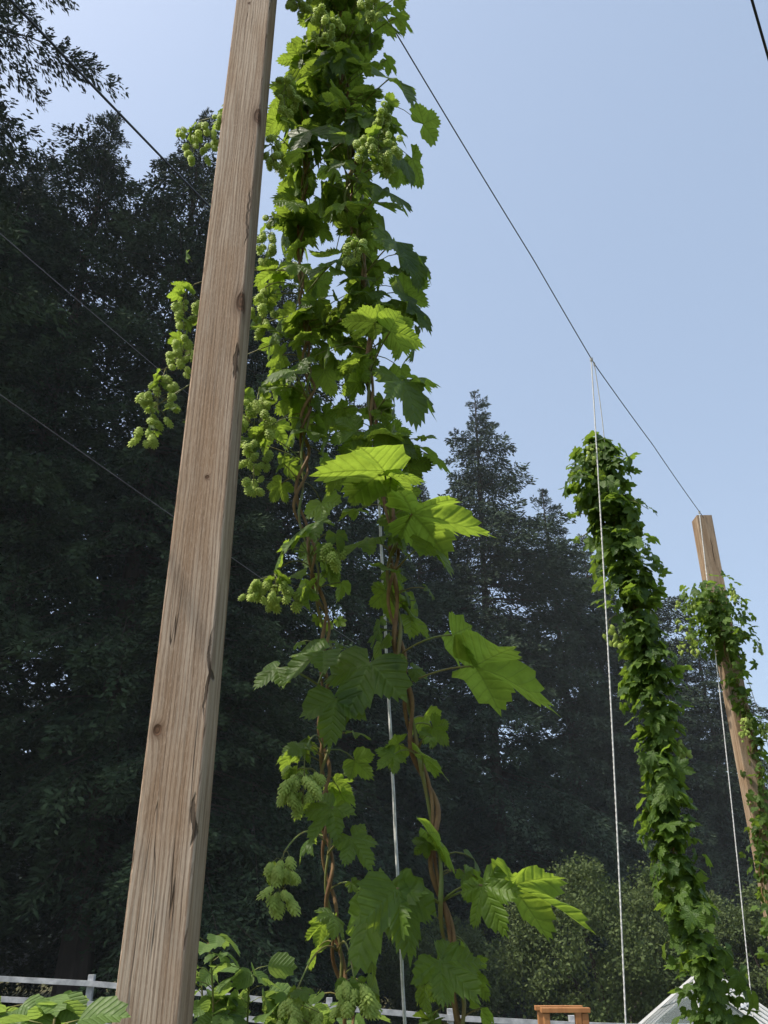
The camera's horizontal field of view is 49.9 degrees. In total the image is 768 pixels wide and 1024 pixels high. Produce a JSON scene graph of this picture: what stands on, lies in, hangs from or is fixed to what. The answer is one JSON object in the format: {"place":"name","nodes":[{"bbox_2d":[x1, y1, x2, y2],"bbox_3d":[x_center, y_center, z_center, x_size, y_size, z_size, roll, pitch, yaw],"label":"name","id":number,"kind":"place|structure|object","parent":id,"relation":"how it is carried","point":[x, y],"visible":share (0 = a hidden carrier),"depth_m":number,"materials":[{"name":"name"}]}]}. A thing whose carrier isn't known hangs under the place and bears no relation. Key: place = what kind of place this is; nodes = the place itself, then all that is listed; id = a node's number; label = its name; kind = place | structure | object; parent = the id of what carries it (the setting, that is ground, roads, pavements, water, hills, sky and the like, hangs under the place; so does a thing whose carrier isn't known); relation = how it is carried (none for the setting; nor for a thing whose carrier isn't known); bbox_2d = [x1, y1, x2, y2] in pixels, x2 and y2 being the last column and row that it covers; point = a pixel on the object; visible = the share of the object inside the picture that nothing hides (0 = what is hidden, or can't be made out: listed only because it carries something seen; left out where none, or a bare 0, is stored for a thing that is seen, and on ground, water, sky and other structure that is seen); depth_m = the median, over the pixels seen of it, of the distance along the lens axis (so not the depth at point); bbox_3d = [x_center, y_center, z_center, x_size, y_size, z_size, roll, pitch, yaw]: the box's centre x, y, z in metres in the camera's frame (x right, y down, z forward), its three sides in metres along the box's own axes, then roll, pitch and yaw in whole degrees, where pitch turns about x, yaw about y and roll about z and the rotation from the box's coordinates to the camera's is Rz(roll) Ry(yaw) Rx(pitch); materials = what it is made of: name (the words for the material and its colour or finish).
{"place":"outdoors","nodes":[
{"label":"outdoors","id":0,"kind":"place"},
{"bbox_2d":[0,233,188,394],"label":"trellis wire","id":1,"kind":"object","parent":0,"point":[76,299],"visible":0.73,"depth_m":5.28,"materials":[{"name":"metal"}]},
{"bbox_2d":[9,0,260,257],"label":"overhead cable","id":2,"kind":"object","parent":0,"point":[24,14],"visible":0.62,"depth_m":5.87,"materials":[{"name":"black metal"}]},
{"bbox_2d":[0,981,669,1023],"bbox_3d":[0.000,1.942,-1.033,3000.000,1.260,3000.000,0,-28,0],"label":"ground","id":3,"kind":"structure","parent":0,"point":[252,1008],"depth_m":33.95,"materials":[{"name":"green plant"}]},
{"bbox_2d":[0,297,74,849],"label":"fir tree","id":4,"kind":"object","parent":3,"relation":"on","point":[46,477],"visible":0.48,"depth_m":28.01,"materials":[{"name":"green plant"}]},
{"bbox_2d":[0,122,76,886],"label":"fir tree","id":5,"kind":"object","parent":3,"relation":"on","point":[14,869],"visible":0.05,"depth_m":39.94,"materials":[{"name":"green plant"}]},
{"bbox_2d":[1,151,104,896],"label":"fir tree","id":6,"kind":"object","parent":3,"relation":"on","point":[48,179],"visible":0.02,"depth_m":43.23,"materials":[{"name":"green plant"}]},
{"bbox_2d":[0,150,117,1007],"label":"fir tree","id":7,"kind":"object","parent":3,"relation":"on","point":[14,190],"visible":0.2,"depth_m":33.12,"materials":[{"name":"green plant"}]},
{"bbox_2d":[0,0,128,519],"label":"fir tree","id":8,"kind":"object","parent":3,"relation":"on","point":[5,226],"visible":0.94,"depth_m":35.79,"materials":[{"name":"green plant"}]},
{"bbox_2d":[0,990,130,1023],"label":"raspberry bush","id":9,"kind":"object","parent":3,"relation":"on","point":[69,1007],"visible":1,"depth_m":1.52,"materials":[{"name":"green plant"}]},
{"bbox_2d":[0,110,176,974],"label":"fir tree","id":10,"kind":"object","parent":3,"relation":"on","point":[56,261],"visible":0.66,"depth_m":31.91,"materials":[{"name":"green plant"}]},
{"bbox_2d":[0,331,234,997],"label":"fir tree","id":11,"kind":"object","parent":3,"relation":"on","point":[35,968],"visible":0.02,"depth_m":30.26,"materials":[{"name":"green plant"}]},
{"bbox_2d":[0,106,317,996],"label":"fir tree","id":12,"kind":"object","parent":3,"relation":"on","point":[82,848],"visible":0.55,"depth_m":27.80,"materials":[{"name":"green plant"}]},
{"bbox_2d":[22,231,318,996],"bbox_3d":[-7.995,0.826,37.175,10.757,39.463,11.157,-2,-28,3],"label":"fir tree","id":13,"kind":"object","parent":3,"relation":"on","point":[102,950],"visible":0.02,"depth_m":30.91,"materials":[{"name":"green plant"}]},
{"bbox_2d":[16,411,365,1023],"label":"fir tree","id":14,"kind":"object","parent":3,"relation":"on","point":[256,656],"visible":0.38,"depth_m":24.95,"materials":[{"name":"green plant"}]},
{"bbox_2d":[112,0,276,1023],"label":"wooden post","id":15,"kind":"object","parent":3,"relation":"on","point":[156,979],"visible":1,"depth_m":2.12,"materials":[{"name":"brown wood"}]},
{"bbox_2d":[0,394,354,642],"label":"trellis wire","id":16,"kind":"object","parent":15,"relation":"attached to","point":[120,479],"visible":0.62,"depth_m":4.42,"materials":[{"name":"metal"}]},
{"bbox_2d":[385,16,703,517],"bbox_3d":[1.730,-1.497,7.082,0.008,0.355,8.407,-17,-32,28],"label":"trellis wire","id":17,"kind":"object","parent":15,"relation":"attached to","point":[526,247],"visible":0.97,"depth_m":6.02,"materials":[{"name":"metal"}]},
{"bbox_2d":[362,194,406,1023],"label":"hanging rope","id":18,"kind":"object","parent":17,"relation":"hanging from","point":[395,832],"visible":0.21,"depth_m":2.34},
{"bbox_2d":[593,362,605,449],"bbox_3d":[1.844,-0.693,6.978,0.031,1.178,0.336,-4,-28,8],"label":"hanging rope","id":19,"kind":"object","parent":17,"relation":"hanging from","point":[594,365],"visible":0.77,"depth_m":7.04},
{"bbox_2d":[590,357,626,1023],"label":"hanging rope","id":20,"kind":"object","parent":17,"relation":"hanging from","point":[591,359],"visible":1,"depth_m":5.85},
{"bbox_2d":[698,511,753,1016],"bbox_3d":[3.570,2.879,8.549,0.593,6.544,0.028,0,-28,0],"label":"hanging rope","id":21,"kind":"object","parent":17,"relation":"hanging from","point":[729,783],"visible":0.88,"depth_m":8.52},
{"bbox_2d":[17,254,416,1023],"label":"fir tree","id":22,"kind":"object","parent":3,"relation":"on","point":[315,892],"visible":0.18,"depth_m":29.41,"materials":[{"name":"green plant"}]},
{"bbox_2d":[193,933,390,1023],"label":"raspberry bush","id":23,"kind":"object","parent":3,"relation":"on","point":[210,1007],"visible":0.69,"depth_m":2.42,"materials":[{"name":"green plant"}]},
{"bbox_2d":[0,974,692,1023],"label":"white rail fence","id":24,"kind":"object","parent":3,"relation":"on","point":[90,983],"visible":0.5,"depth_m":15.00,"materials":[{"name":"paint"}]},
{"bbox_2d":[127,0,594,1023],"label":"hop plant","id":25,"kind":"object","parent":3,"relation":"on","point":[321,90],"visible":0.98,"depth_m":2.61,"materials":[{"name":"green plant"}]},
{"bbox_2d":[0,675,742,1003],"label":"distant forest","id":26,"kind":"object","parent":3,"relation":"on","point":[17,874],"visible":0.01,"depth_m":53.59,"materials":[{"name":"green plant"}]},
{"bbox_2d":[249,395,509,1023],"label":"fir tree","id":27,"kind":"object","parent":3,"relation":"on","point":[409,777],"visible":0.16,"depth_m":36.29,"materials":[{"name":"green plant"}]},
{"bbox_2d":[335,476,537,1017],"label":"fir tree","id":28,"kind":"object","parent":3,"relation":"on","point":[462,844],"visible":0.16,"depth_m":40.69,"materials":[{"name":"green plant"}]},
{"bbox_2d":[375,915,521,1023],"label":"leafy shrub","id":29,"kind":"object","parent":3,"relation":"on","point":[388,977],"visible":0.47,"depth_m":28.22,"materials":[{"name":"green plant"}]},
{"bbox_2d":[349,389,659,1023],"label":"fir tree","id":30,"kind":"object","parent":3,"relation":"on","point":[500,565],"visible":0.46,"depth_m":41.69,"materials":[{"name":"green plant"}]},
{"bbox_2d":[534,1005,590,1023],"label":"wooden frame","id":31,"kind":"object","parent":3,"relation":"on","point":[581,1015],"visible":1,"depth_m":9.39,"materials":[{"name":"brown wood"}]},
{"bbox_2d":[458,488,719,1019],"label":"fir tree","id":32,"kind":"object","parent":3,"relation":"on","point":[579,786],"visible":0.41,"depth_m":42.87,"materials":[{"name":"green plant"}]},
{"bbox_2d":[482,850,725,1023],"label":"leafy shrub","id":33,"kind":"object","parent":3,"relation":"on","point":[525,946],"visible":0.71,"depth_m":21.90,"materials":[{"name":"green plant"}]},
{"bbox_2d":[528,533,687,982],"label":"fir tree","id":34,"kind":"object","parent":3,"relation":"on","point":[609,614],"visible":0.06,"depth_m":48.31,"materials":[{"name":"green plant"}]},
{"bbox_2d":[558,430,761,1023],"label":"hop plant","id":35,"kind":"object","parent":3,"relation":"on","point":[688,911],"visible":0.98,"depth_m":5.96,"materials":[{"name":"green plant"}]},
{"bbox_2d":[569,551,767,1017],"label":"fir tree","id":36,"kind":"object","parent":3,"relation":"on","point":[702,779],"visible":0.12,"depth_m":42.67,"materials":[{"name":"green plant"}]},
{"bbox_2d":[604,887,766,1023],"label":"leafy shrub","id":37,"kind":"object","parent":3,"relation":"on","point":[709,895],"visible":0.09,"depth_m":25.64,"materials":[{"name":"green plant"}]},
{"bbox_2d":[629,625,767,1002],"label":"fir tree","id":38,"kind":"object","parent":3,"relation":"on","point":[719,877],"visible":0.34,"depth_m":42.23,"materials":[{"name":"green plant"}]},
{"bbox_2d":[638,976,767,1023],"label":"greenhouse","id":39,"kind":"object","parent":3,"relation":"on","point":[665,1006],"visible":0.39,"depth_m":18.25,"materials":[{"name":"white paint"}]},
{"bbox_2d":[674,570,767,989],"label":"hop plant","id":40,"kind":"object","parent":3,"relation":"on","point":[702,605],"visible":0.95,"depth_m":9.13,"materials":[{"name":"green plant"}]},
{"bbox_2d":[692,515,767,938],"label":"wooden post","id":41,"kind":"object","parent":3,"relation":"on","point":[714,567],"visible":0.56,"depth_m":9.21,"materials":[{"name":"brown wood"}]},
{"bbox_2d":[739,651,767,744],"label":"guy rope","id":42,"kind":"object","parent":41,"relation":"attached to","point":[755,703],"visible":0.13,"depth_m":9.34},
{"bbox_2d":[693,716,767,887],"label":"fir tree","id":43,"kind":"object","parent":3,"relation":"on","point":[725,811],"depth_m":47.64,"materials":[{"name":"green plant"}]},
{"bbox_2d":[709,881,767,1023],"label":"leafy shrub","id":44,"kind":"object","parent":3,"relation":"on","point":[732,923],"visible":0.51,"depth_m":23.57,"materials":[{"name":"green plant"}]},
{"bbox_2d":[0,0,767,823],"label":"sky","id":45,"kind":"structure","parent":0,"point":[624,143],"materials":[{"name":"blue"}]},
{"bbox_2d":[750,0,767,59],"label":"overhead cable","id":46,"kind":"object","parent":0,"point":[759,26],"visible":1,"depth_m":3.44,"materials":[{"name":"black metal"}]}
]}

